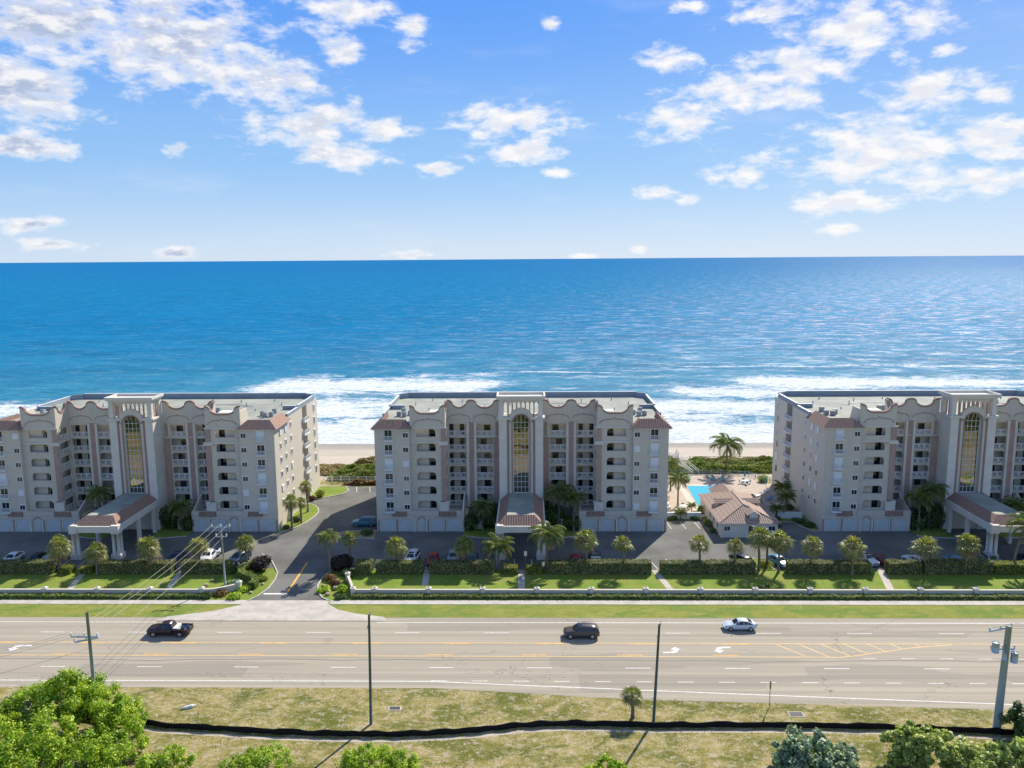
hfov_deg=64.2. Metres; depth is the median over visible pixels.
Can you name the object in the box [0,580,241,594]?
boundary wall
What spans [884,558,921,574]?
hedge
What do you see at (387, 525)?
garage door
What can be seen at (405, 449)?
window
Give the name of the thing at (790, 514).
garden wall
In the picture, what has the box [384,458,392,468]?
french door
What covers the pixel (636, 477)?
window
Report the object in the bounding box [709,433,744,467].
coconut palm
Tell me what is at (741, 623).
sedan car
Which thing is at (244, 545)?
sabal palm
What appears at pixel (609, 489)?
loggia door
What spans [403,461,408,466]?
window
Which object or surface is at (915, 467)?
loggia window
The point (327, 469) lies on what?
dune scrub
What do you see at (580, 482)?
loggia door
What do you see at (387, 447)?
french door
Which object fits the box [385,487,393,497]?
french door
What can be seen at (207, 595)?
shrub
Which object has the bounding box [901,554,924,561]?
sedan car
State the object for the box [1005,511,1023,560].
coconut palm
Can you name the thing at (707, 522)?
shrub
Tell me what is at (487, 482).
loggia window
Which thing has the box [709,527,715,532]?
shrub
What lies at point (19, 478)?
window
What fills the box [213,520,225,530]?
garage door
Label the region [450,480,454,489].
loggia door
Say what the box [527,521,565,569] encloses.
coconut palm
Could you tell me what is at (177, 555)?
sedan car
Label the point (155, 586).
power line
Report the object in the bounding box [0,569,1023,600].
lawn
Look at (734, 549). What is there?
sabal palm
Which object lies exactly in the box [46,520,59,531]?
garage door
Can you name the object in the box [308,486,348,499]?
kerb
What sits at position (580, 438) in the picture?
loggia door
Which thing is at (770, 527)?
window
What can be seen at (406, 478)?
window
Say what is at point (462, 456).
loggia door
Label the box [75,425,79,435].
loggia door
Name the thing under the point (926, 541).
sabal palm
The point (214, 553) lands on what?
pickup truck
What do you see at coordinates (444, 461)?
condominium building
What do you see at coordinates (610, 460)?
loggia door
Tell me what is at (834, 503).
french door
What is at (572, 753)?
ground
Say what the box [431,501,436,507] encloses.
loggia door
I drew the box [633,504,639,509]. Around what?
window
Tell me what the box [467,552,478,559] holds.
sedan car
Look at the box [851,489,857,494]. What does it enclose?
window
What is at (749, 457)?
dune scrub
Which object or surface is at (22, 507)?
window
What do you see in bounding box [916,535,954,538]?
kerb
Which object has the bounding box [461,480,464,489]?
loggia door
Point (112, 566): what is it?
hedge
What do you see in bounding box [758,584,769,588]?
shrub
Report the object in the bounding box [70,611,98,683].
utility pole
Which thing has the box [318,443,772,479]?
beach
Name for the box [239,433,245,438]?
window
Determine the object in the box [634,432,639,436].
window
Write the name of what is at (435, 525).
garage door
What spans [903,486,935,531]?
coconut palm
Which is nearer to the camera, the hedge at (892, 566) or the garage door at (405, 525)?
the hedge at (892, 566)
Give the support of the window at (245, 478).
in the condominium building at (241, 462)
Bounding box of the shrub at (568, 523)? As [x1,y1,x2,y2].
[562,514,581,530]
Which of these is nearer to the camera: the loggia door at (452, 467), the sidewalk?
the sidewalk
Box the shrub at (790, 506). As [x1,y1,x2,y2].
[783,503,793,509]
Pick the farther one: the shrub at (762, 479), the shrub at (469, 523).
the shrub at (762, 479)
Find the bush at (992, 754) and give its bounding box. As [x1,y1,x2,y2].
[937,735,1023,767]
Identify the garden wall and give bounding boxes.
[667,512,701,518]
[771,512,802,517]
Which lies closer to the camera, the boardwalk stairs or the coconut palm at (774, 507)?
the coconut palm at (774, 507)
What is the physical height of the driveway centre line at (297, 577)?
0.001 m
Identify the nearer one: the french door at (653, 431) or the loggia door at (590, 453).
the french door at (653, 431)
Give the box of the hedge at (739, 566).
[659,558,756,574]
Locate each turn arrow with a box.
[8,645,31,650]
[663,647,680,652]
[714,647,729,652]
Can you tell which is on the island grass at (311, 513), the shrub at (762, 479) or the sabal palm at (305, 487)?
the sabal palm at (305, 487)
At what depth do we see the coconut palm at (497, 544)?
131.32 m
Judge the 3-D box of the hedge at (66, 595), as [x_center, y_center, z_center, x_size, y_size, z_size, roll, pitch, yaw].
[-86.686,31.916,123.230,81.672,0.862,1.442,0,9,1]
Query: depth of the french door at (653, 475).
149.10 m
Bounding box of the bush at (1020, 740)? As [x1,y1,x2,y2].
[1009,736,1023,767]
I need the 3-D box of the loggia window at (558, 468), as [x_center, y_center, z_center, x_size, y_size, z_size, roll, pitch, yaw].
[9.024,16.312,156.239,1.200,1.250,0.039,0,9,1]
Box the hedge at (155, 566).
[148,559,176,574]
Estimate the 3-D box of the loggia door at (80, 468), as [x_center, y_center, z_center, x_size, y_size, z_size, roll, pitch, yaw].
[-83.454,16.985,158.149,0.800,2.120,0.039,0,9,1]
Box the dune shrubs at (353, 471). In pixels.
[327,463,375,478]
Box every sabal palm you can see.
[44,533,73,573]
[81,540,109,573]
[135,536,162,573]
[185,536,211,561]
[230,533,257,562]
[282,493,298,529]
[295,497,306,522]
[297,480,313,511]
[341,531,358,565]
[383,536,409,559]
[451,535,474,559]
[572,529,598,559]
[610,535,634,561]
[619,685,643,718]
[688,534,712,559]
[724,537,745,560]
[746,525,774,570]
[763,531,776,565]
[766,529,795,572]
[798,535,823,562]
[838,534,867,574]
[908,535,942,562]
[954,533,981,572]
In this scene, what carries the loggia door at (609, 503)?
in the condominium building at (444, 461)
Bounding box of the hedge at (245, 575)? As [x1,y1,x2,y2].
[237,560,259,589]
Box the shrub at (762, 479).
[757,474,767,482]
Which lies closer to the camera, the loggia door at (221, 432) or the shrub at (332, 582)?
the shrub at (332, 582)
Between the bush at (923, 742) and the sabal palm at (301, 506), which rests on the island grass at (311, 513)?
the sabal palm at (301, 506)
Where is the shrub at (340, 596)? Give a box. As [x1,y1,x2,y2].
[334,593,345,598]
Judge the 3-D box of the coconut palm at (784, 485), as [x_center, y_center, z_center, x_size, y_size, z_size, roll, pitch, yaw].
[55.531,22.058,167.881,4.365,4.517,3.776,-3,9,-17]
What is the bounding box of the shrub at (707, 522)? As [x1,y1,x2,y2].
[703,519,711,525]
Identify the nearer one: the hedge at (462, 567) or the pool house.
the hedge at (462, 567)
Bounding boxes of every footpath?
[68,574,84,588]
[166,570,181,588]
[422,570,429,584]
[518,570,524,588]
[652,570,672,588]
[877,570,893,588]
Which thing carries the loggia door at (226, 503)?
in the condominium building at (241, 462)
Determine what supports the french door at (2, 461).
in the condominium building at (241, 462)
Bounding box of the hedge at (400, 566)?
[375,559,423,574]
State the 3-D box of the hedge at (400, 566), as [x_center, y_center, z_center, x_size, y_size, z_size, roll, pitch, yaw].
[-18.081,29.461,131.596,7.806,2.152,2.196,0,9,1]
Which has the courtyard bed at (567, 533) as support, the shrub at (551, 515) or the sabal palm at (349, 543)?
the shrub at (551, 515)
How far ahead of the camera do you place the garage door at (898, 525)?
149.61 m
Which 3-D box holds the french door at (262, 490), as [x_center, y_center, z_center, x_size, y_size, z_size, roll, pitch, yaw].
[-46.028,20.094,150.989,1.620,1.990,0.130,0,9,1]
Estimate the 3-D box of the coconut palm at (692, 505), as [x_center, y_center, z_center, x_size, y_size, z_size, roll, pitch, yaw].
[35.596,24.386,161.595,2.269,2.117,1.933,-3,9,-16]
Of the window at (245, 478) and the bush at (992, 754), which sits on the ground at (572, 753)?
the bush at (992, 754)
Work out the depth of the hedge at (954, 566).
128.99 m
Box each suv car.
[41,552,63,560]
[228,549,251,565]
[351,516,376,526]
[404,548,420,559]
[563,622,599,639]
[728,552,751,559]
[854,551,879,566]
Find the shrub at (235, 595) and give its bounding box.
[227,591,241,599]
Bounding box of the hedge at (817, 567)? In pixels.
[784,559,871,574]
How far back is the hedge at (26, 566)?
132.03 m
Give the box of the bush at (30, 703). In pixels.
[0,693,33,738]
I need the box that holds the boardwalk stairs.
[668,449,698,474]
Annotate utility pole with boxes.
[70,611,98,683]
[211,524,229,584]
[989,623,1018,727]
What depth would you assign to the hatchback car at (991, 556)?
133.62 m
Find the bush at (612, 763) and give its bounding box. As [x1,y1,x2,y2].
[581,753,627,767]
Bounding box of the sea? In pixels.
[0,255,1023,443]
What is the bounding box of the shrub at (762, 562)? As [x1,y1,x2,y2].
[757,559,773,567]
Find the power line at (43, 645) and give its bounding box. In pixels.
[1,633,86,656]
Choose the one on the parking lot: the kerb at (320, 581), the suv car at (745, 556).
the suv car at (745, 556)
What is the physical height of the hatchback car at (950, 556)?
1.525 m
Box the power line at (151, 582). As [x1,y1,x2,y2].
[77,525,218,632]
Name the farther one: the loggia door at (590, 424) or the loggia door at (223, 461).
the loggia door at (590, 424)
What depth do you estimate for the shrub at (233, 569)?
131.75 m
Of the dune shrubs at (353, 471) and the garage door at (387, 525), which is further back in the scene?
the dune shrubs at (353, 471)
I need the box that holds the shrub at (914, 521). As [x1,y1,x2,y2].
[910,515,924,530]
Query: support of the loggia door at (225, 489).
in the condominium building at (241, 462)
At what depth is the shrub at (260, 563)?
132.21 m
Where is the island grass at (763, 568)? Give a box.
[753,558,773,569]
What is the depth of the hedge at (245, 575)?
128.56 m
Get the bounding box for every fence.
[86,715,1023,736]
[323,476,375,481]
[668,470,770,482]
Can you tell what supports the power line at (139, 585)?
attached to the utility pole at (221, 536)
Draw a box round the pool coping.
[677,484,718,517]
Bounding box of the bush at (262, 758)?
[217,739,294,767]
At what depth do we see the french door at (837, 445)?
147.61 m
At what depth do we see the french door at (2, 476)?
151.41 m
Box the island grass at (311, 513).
[279,504,317,531]
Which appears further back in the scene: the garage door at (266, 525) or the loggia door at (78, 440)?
the loggia door at (78, 440)
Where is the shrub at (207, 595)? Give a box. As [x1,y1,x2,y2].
[199,592,213,598]
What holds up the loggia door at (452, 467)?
in the condominium building at (444, 461)
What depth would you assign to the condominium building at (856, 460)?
150.24 m
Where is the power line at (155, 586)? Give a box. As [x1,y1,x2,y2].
[91,532,219,630]
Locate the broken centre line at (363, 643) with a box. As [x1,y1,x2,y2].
[0,642,738,655]
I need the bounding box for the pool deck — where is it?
[667,476,794,516]
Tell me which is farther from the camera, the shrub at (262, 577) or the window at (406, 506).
the window at (406, 506)
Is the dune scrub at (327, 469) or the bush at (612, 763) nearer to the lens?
the bush at (612, 763)
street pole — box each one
[367,610,372,724]
[652,623,660,721]
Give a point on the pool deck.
(755, 486)
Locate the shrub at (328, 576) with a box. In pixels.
[324,573,336,579]
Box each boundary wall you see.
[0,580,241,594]
[345,571,1023,595]
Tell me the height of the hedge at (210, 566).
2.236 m
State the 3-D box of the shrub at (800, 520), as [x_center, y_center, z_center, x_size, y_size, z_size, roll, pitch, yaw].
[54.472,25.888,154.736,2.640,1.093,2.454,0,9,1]
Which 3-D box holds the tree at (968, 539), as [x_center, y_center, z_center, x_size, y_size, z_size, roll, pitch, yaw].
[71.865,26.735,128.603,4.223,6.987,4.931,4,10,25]
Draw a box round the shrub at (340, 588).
[336,584,347,592]
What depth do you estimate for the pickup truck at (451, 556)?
135.25 m
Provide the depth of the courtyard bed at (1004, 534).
147.25 m
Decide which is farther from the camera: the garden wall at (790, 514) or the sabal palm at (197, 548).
the garden wall at (790, 514)
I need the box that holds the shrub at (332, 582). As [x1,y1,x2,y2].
[328,578,340,585]
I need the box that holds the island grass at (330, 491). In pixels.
[312,487,347,497]
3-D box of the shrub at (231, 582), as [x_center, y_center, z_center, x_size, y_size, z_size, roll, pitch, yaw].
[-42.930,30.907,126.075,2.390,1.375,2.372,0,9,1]
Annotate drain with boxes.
[388,706,401,710]
[787,711,804,716]
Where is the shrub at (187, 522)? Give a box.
[179,515,193,529]
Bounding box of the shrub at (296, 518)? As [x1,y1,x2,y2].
[293,516,299,521]
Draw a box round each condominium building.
[0,392,319,559]
[371,391,671,559]
[772,390,1023,558]
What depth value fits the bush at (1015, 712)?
84.86 m
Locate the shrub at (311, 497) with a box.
[308,495,315,500]
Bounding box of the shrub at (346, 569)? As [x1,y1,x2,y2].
[340,567,355,576]
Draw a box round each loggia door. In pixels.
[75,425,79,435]
[76,439,81,449]
[78,453,82,462]
[79,467,83,476]
[80,481,84,490]
[219,430,224,436]
[220,444,225,450]
[221,459,226,465]
[221,473,227,479]
[222,487,228,493]
[223,501,228,507]
[429,429,434,436]
[430,444,435,450]
[430,458,435,464]
[430,472,435,478]
[431,487,436,493]
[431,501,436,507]
[449,424,453,434]
[450,438,453,448]
[450,452,453,462]
[450,466,453,475]
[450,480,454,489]
[451,494,454,502]
[460,424,463,434]
[460,438,463,448]
[460,452,464,462]
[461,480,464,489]
[578,466,582,475]
[578,480,582,489]
[579,423,582,433]
[579,437,582,447]
[579,452,582,461]
[589,423,592,433]
[589,437,592,447]
[589,452,592,461]
[589,466,592,475]
[589,480,592,489]
[589,493,592,502]
[606,486,611,492]
[606,500,611,506]
[607,429,612,435]
[607,443,612,449]
[607,458,612,464]
[607,472,612,478]
[871,500,876,506]
[872,486,877,492]
[873,471,878,478]
[874,457,879,463]
[875,442,880,449]
[876,428,881,434]
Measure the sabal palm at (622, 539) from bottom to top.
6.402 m
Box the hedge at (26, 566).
[0,558,57,574]
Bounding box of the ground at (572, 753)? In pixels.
[0,479,1023,767]
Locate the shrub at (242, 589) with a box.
[237,585,251,592]
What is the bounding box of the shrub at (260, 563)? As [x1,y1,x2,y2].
[250,555,271,571]
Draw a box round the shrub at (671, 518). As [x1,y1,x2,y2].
[667,516,676,519]
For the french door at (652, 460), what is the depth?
148.55 m
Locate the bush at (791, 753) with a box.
[771,722,859,767]
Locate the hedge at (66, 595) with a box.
[0,592,205,598]
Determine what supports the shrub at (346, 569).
on the lawn at (772, 579)
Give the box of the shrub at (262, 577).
[259,574,268,581]
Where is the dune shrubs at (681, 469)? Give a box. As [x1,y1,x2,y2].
[668,464,687,473]
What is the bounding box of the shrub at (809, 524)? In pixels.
[803,521,815,527]
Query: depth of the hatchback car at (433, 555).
135.12 m
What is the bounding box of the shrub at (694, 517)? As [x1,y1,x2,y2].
[689,516,698,519]
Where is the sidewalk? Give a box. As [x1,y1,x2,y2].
[0,600,1023,604]
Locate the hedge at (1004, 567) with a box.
[990,560,1023,574]
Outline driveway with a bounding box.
[252,568,328,599]
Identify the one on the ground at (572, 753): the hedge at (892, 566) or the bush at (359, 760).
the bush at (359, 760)
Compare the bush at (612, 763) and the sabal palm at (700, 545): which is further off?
the sabal palm at (700, 545)
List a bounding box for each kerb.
[153,535,186,538]
[249,554,277,599]
[277,503,318,532]
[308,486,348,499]
[317,564,354,600]
[339,530,376,538]
[780,521,819,530]
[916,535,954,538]
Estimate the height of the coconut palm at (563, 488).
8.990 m
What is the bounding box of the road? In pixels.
[0,617,1023,709]
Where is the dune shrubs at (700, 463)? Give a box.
[683,456,772,473]
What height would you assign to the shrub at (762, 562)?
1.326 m
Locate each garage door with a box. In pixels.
[0,520,12,531]
[16,520,29,531]
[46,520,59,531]
[63,520,75,531]
[196,520,208,530]
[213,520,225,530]
[243,520,256,530]
[261,520,274,530]
[381,520,394,530]
[400,520,412,530]
[430,520,442,530]
[448,520,460,530]
[583,520,595,530]
[600,520,612,530]
[631,520,643,530]
[649,520,662,530]
[825,520,838,530]
[844,520,856,530]
[875,520,888,530]
[892,520,905,530]
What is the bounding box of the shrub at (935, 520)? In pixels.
[914,502,946,527]
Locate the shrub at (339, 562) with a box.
[328,554,354,570]
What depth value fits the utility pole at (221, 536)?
126.43 m
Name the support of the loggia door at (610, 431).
in the condominium building at (444, 461)
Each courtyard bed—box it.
[79,533,109,537]
[151,526,192,537]
[464,526,495,537]
[545,524,578,537]
[909,526,954,537]
[998,532,1020,537]
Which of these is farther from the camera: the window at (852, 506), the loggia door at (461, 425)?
the loggia door at (461, 425)
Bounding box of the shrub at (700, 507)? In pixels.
[697,505,703,513]
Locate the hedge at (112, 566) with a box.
[98,558,146,574]
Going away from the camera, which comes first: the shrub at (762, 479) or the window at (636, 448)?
the window at (636, 448)
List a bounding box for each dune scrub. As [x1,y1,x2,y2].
[319,463,346,475]
[342,479,375,485]
[353,456,374,464]
[705,455,765,463]
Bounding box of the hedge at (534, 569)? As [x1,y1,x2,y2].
[525,563,541,574]
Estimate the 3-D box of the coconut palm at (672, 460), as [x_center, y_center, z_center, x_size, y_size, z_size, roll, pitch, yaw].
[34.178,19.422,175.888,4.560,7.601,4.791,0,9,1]
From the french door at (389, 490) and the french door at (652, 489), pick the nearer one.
the french door at (652, 489)
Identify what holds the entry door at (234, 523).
in the condominium building at (241, 462)
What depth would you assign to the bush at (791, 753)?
79.38 m
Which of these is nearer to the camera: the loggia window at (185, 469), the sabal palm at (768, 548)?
the sabal palm at (768, 548)
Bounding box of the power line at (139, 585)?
[69,525,211,632]
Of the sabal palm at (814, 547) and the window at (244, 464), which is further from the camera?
the window at (244, 464)
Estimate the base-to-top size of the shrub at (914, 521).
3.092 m
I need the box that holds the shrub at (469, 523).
[463,512,479,530]
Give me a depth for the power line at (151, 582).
102.65 m
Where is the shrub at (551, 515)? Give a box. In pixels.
[544,501,564,526]
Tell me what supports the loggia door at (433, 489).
in the condominium building at (444, 461)
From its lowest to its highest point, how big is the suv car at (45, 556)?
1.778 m
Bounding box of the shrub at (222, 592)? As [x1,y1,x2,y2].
[214,588,227,596]
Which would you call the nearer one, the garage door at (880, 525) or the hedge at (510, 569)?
the hedge at (510, 569)
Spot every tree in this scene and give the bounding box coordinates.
[0,666,150,755]
[0,705,196,767]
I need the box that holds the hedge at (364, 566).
[354,558,373,575]
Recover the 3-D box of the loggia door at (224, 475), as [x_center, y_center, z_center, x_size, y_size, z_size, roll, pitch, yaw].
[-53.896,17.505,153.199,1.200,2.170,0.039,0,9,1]
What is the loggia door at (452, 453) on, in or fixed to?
in the condominium building at (444, 461)
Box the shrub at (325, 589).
[316,585,330,592]
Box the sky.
[0,0,1023,262]
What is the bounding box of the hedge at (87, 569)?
[78,564,95,574]
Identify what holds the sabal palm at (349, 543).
on the parking lot
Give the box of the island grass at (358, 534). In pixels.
[339,531,376,537]
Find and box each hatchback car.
[28,551,48,559]
[426,552,439,565]
[941,555,963,558]
[979,552,1000,560]
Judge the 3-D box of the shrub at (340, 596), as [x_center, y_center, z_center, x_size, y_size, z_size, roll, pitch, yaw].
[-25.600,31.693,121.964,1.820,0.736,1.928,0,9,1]
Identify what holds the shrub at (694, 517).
on the planting bed
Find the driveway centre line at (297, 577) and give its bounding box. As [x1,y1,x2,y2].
[287,563,306,591]
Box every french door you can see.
[0,445,3,455]
[0,459,5,469]
[0,474,6,483]
[0,488,8,497]
[1,502,9,511]
[256,431,263,440]
[256,444,264,454]
[257,459,265,468]
[258,473,266,483]
[258,487,266,497]
[259,501,267,511]
[384,430,391,439]
[384,444,392,454]
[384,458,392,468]
[385,473,393,482]
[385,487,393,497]
[386,501,394,511]
[649,487,657,496]
[649,501,657,511]
[650,429,658,438]
[650,443,658,453]
[650,458,658,468]
[650,472,658,482]
[832,486,841,496]
[832,501,840,510]
[833,472,841,482]
[834,457,842,467]
[835,443,843,453]
[836,429,843,438]
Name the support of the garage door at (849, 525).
in the condominium building at (856, 460)
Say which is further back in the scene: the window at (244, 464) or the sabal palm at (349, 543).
the window at (244, 464)
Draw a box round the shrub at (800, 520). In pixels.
[791,517,805,523]
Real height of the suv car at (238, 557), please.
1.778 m
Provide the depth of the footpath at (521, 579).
128.46 m
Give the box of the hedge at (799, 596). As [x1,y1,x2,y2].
[352,592,1023,599]
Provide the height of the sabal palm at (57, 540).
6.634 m
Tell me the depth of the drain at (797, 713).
90.19 m
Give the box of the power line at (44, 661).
[0,649,86,673]
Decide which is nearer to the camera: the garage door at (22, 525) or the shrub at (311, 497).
the garage door at (22, 525)
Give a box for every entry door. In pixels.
[35,521,41,531]
[231,521,236,531]
[419,521,424,530]
[619,520,624,530]
[863,520,869,530]
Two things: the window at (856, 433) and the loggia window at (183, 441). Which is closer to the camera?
the window at (856, 433)
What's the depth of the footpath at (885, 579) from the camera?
127.39 m
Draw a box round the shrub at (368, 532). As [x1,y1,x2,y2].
[360,529,373,535]
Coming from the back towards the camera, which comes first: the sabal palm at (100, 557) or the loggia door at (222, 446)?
the loggia door at (222, 446)
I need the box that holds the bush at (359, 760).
[335,740,422,767]
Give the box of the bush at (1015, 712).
[998,700,1023,736]
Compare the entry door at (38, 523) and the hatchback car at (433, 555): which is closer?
the hatchback car at (433, 555)
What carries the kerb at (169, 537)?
on the parking lot
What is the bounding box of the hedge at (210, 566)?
[179,558,233,574]
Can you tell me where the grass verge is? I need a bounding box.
[0,604,1023,618]
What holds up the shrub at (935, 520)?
on the courtyard bed at (935, 532)
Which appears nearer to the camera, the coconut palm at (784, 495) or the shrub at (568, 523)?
the shrub at (568, 523)
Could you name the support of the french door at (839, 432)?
in the condominium building at (856, 460)
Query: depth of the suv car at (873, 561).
133.09 m
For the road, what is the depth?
103.43 m
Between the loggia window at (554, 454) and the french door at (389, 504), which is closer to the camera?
the french door at (389, 504)
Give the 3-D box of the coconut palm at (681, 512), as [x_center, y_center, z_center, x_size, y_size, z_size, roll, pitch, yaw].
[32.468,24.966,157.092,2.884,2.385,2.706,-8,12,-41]
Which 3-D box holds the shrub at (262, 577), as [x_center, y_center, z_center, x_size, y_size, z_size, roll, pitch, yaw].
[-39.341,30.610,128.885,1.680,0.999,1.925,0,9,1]
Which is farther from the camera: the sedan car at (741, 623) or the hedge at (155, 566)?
the hedge at (155, 566)
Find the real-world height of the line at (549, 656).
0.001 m
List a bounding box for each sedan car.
[2,551,24,559]
[166,550,187,562]
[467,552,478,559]
[569,554,581,559]
[722,617,756,631]
[768,553,787,567]
[871,553,890,567]
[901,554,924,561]
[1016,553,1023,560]
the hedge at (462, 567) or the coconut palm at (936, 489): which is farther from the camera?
the coconut palm at (936, 489)
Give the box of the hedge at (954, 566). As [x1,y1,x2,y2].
[920,557,994,574]
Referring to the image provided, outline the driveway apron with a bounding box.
[156,600,385,620]
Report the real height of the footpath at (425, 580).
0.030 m
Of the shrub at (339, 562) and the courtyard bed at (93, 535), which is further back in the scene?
the courtyard bed at (93, 535)
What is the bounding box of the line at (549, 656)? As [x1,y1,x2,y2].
[119,642,1023,657]
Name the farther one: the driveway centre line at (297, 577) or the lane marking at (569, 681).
the driveway centre line at (297, 577)
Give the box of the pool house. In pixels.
[698,483,781,538]
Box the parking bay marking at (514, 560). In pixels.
[57,521,999,568]
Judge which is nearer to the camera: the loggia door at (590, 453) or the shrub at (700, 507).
the loggia door at (590, 453)
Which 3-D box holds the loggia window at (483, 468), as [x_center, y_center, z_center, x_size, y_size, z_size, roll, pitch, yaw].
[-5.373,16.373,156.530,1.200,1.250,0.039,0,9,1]
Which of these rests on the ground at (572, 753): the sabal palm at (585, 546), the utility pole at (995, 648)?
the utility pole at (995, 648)
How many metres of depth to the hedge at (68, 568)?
132.04 m
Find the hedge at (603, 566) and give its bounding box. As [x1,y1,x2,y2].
[546,558,651,574]
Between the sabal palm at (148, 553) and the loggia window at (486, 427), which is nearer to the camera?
the sabal palm at (148, 553)
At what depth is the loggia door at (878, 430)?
149.46 m
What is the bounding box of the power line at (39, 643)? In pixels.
[2,633,75,653]
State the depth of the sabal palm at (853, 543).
128.14 m
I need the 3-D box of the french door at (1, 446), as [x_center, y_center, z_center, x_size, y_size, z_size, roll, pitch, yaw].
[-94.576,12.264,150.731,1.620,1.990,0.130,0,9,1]
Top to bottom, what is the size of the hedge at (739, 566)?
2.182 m
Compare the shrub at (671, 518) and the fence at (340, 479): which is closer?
the shrub at (671, 518)
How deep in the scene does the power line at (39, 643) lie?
85.21 m
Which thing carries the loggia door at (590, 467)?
in the condominium building at (444, 461)
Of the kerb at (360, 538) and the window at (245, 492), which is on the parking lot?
the kerb at (360, 538)
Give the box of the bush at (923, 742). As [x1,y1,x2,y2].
[879,718,962,767]
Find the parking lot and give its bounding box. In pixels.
[0,487,1023,569]
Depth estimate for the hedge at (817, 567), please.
129.44 m
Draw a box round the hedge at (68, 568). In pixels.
[58,563,75,574]
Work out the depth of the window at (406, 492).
150.49 m
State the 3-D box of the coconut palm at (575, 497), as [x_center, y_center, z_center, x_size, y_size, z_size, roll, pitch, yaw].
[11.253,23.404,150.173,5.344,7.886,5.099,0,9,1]
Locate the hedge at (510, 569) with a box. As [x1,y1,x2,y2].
[503,563,517,574]
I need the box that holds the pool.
[687,486,712,505]
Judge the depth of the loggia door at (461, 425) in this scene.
155.38 m
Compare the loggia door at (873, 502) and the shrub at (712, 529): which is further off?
the loggia door at (873, 502)
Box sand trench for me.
[143,727,1023,741]
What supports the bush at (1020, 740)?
on the ground at (572, 753)
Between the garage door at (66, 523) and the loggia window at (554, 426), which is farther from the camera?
the loggia window at (554, 426)
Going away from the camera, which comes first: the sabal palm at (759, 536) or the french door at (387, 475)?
the sabal palm at (759, 536)
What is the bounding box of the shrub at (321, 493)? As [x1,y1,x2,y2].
[315,489,324,497]
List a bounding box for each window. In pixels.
[12,433,18,438]
[13,448,19,453]
[15,462,21,467]
[16,476,22,481]
[18,490,24,495]
[19,505,25,509]
[176,426,182,430]
[178,453,184,458]
[180,480,186,486]
[181,439,185,444]
[183,467,187,472]
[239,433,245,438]
[240,447,246,452]
[242,462,247,466]
[242,476,248,481]
[243,490,249,495]
[244,504,249,509]
[402,432,408,437]
[402,447,408,452]
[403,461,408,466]
[403,476,409,480]
[403,490,409,495]
[404,504,410,509]
[480,438,486,444]
[481,466,486,471]
[484,425,489,429]
[484,452,490,458]
[485,480,490,485]
[552,424,558,429]
[552,452,558,457]
[556,438,561,443]
[556,466,561,471]
[633,475,639,480]
[633,489,639,494]
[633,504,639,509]
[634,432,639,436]
[634,446,640,451]
[634,461,639,465]
[723,525,730,530]
[768,525,775,530]
[850,503,856,508]
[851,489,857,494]
[852,475,858,479]
[853,446,859,450]
[853,460,859,465]
[854,431,860,436]
[913,465,917,471]
[914,479,920,484]
[915,437,919,442]
[916,451,922,456]
[918,423,924,428]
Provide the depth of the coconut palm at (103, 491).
152.38 m
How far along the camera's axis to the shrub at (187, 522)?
152.09 m
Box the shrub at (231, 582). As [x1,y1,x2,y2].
[226,579,239,584]
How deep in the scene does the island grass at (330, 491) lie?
178.45 m
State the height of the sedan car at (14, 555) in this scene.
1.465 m
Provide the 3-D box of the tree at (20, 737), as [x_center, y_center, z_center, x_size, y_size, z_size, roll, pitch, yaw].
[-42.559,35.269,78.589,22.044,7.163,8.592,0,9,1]
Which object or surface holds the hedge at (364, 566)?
on the lawn at (772, 579)
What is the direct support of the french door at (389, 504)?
in the condominium building at (444, 461)
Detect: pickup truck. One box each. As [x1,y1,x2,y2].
[146,620,193,637]
[201,547,220,559]
[447,548,459,559]
[588,550,601,559]
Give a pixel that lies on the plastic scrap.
(188, 706)
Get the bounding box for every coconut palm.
[84,485,114,507]
[167,497,194,530]
[313,528,340,573]
[471,497,494,530]
[480,532,514,570]
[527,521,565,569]
[544,481,575,529]
[559,489,586,531]
[668,455,679,490]
[668,472,690,505]
[673,507,687,518]
[685,502,696,511]
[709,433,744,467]
[767,502,784,516]
[770,480,790,500]
[775,489,797,511]
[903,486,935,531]
[915,482,950,528]
[999,495,1023,511]
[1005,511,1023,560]
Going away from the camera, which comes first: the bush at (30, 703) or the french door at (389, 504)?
the bush at (30, 703)
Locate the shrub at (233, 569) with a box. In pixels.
[229,565,237,573]
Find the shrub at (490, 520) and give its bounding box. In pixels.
[477,502,497,528]
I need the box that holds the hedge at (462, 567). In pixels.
[429,559,493,574]
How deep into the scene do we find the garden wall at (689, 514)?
157.47 m
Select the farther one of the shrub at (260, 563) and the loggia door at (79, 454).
the loggia door at (79, 454)
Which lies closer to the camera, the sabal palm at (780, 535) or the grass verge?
the grass verge
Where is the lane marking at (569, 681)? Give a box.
[0,621,1023,704]
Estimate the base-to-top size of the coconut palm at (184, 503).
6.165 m
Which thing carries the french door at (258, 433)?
in the condominium building at (241, 462)
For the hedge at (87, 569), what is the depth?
131.92 m
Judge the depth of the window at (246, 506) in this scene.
151.48 m
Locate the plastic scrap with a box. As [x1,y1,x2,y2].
[180,704,195,709]
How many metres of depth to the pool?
176.01 m
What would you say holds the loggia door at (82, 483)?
in the condominium building at (241, 462)
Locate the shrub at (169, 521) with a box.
[159,504,184,528]
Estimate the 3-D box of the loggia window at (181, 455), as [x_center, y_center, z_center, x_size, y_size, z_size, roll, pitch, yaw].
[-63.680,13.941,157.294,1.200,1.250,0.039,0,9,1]
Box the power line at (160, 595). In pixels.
[92,536,223,646]
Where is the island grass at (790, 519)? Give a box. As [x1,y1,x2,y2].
[780,510,817,529]
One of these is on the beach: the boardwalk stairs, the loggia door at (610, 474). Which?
the boardwalk stairs

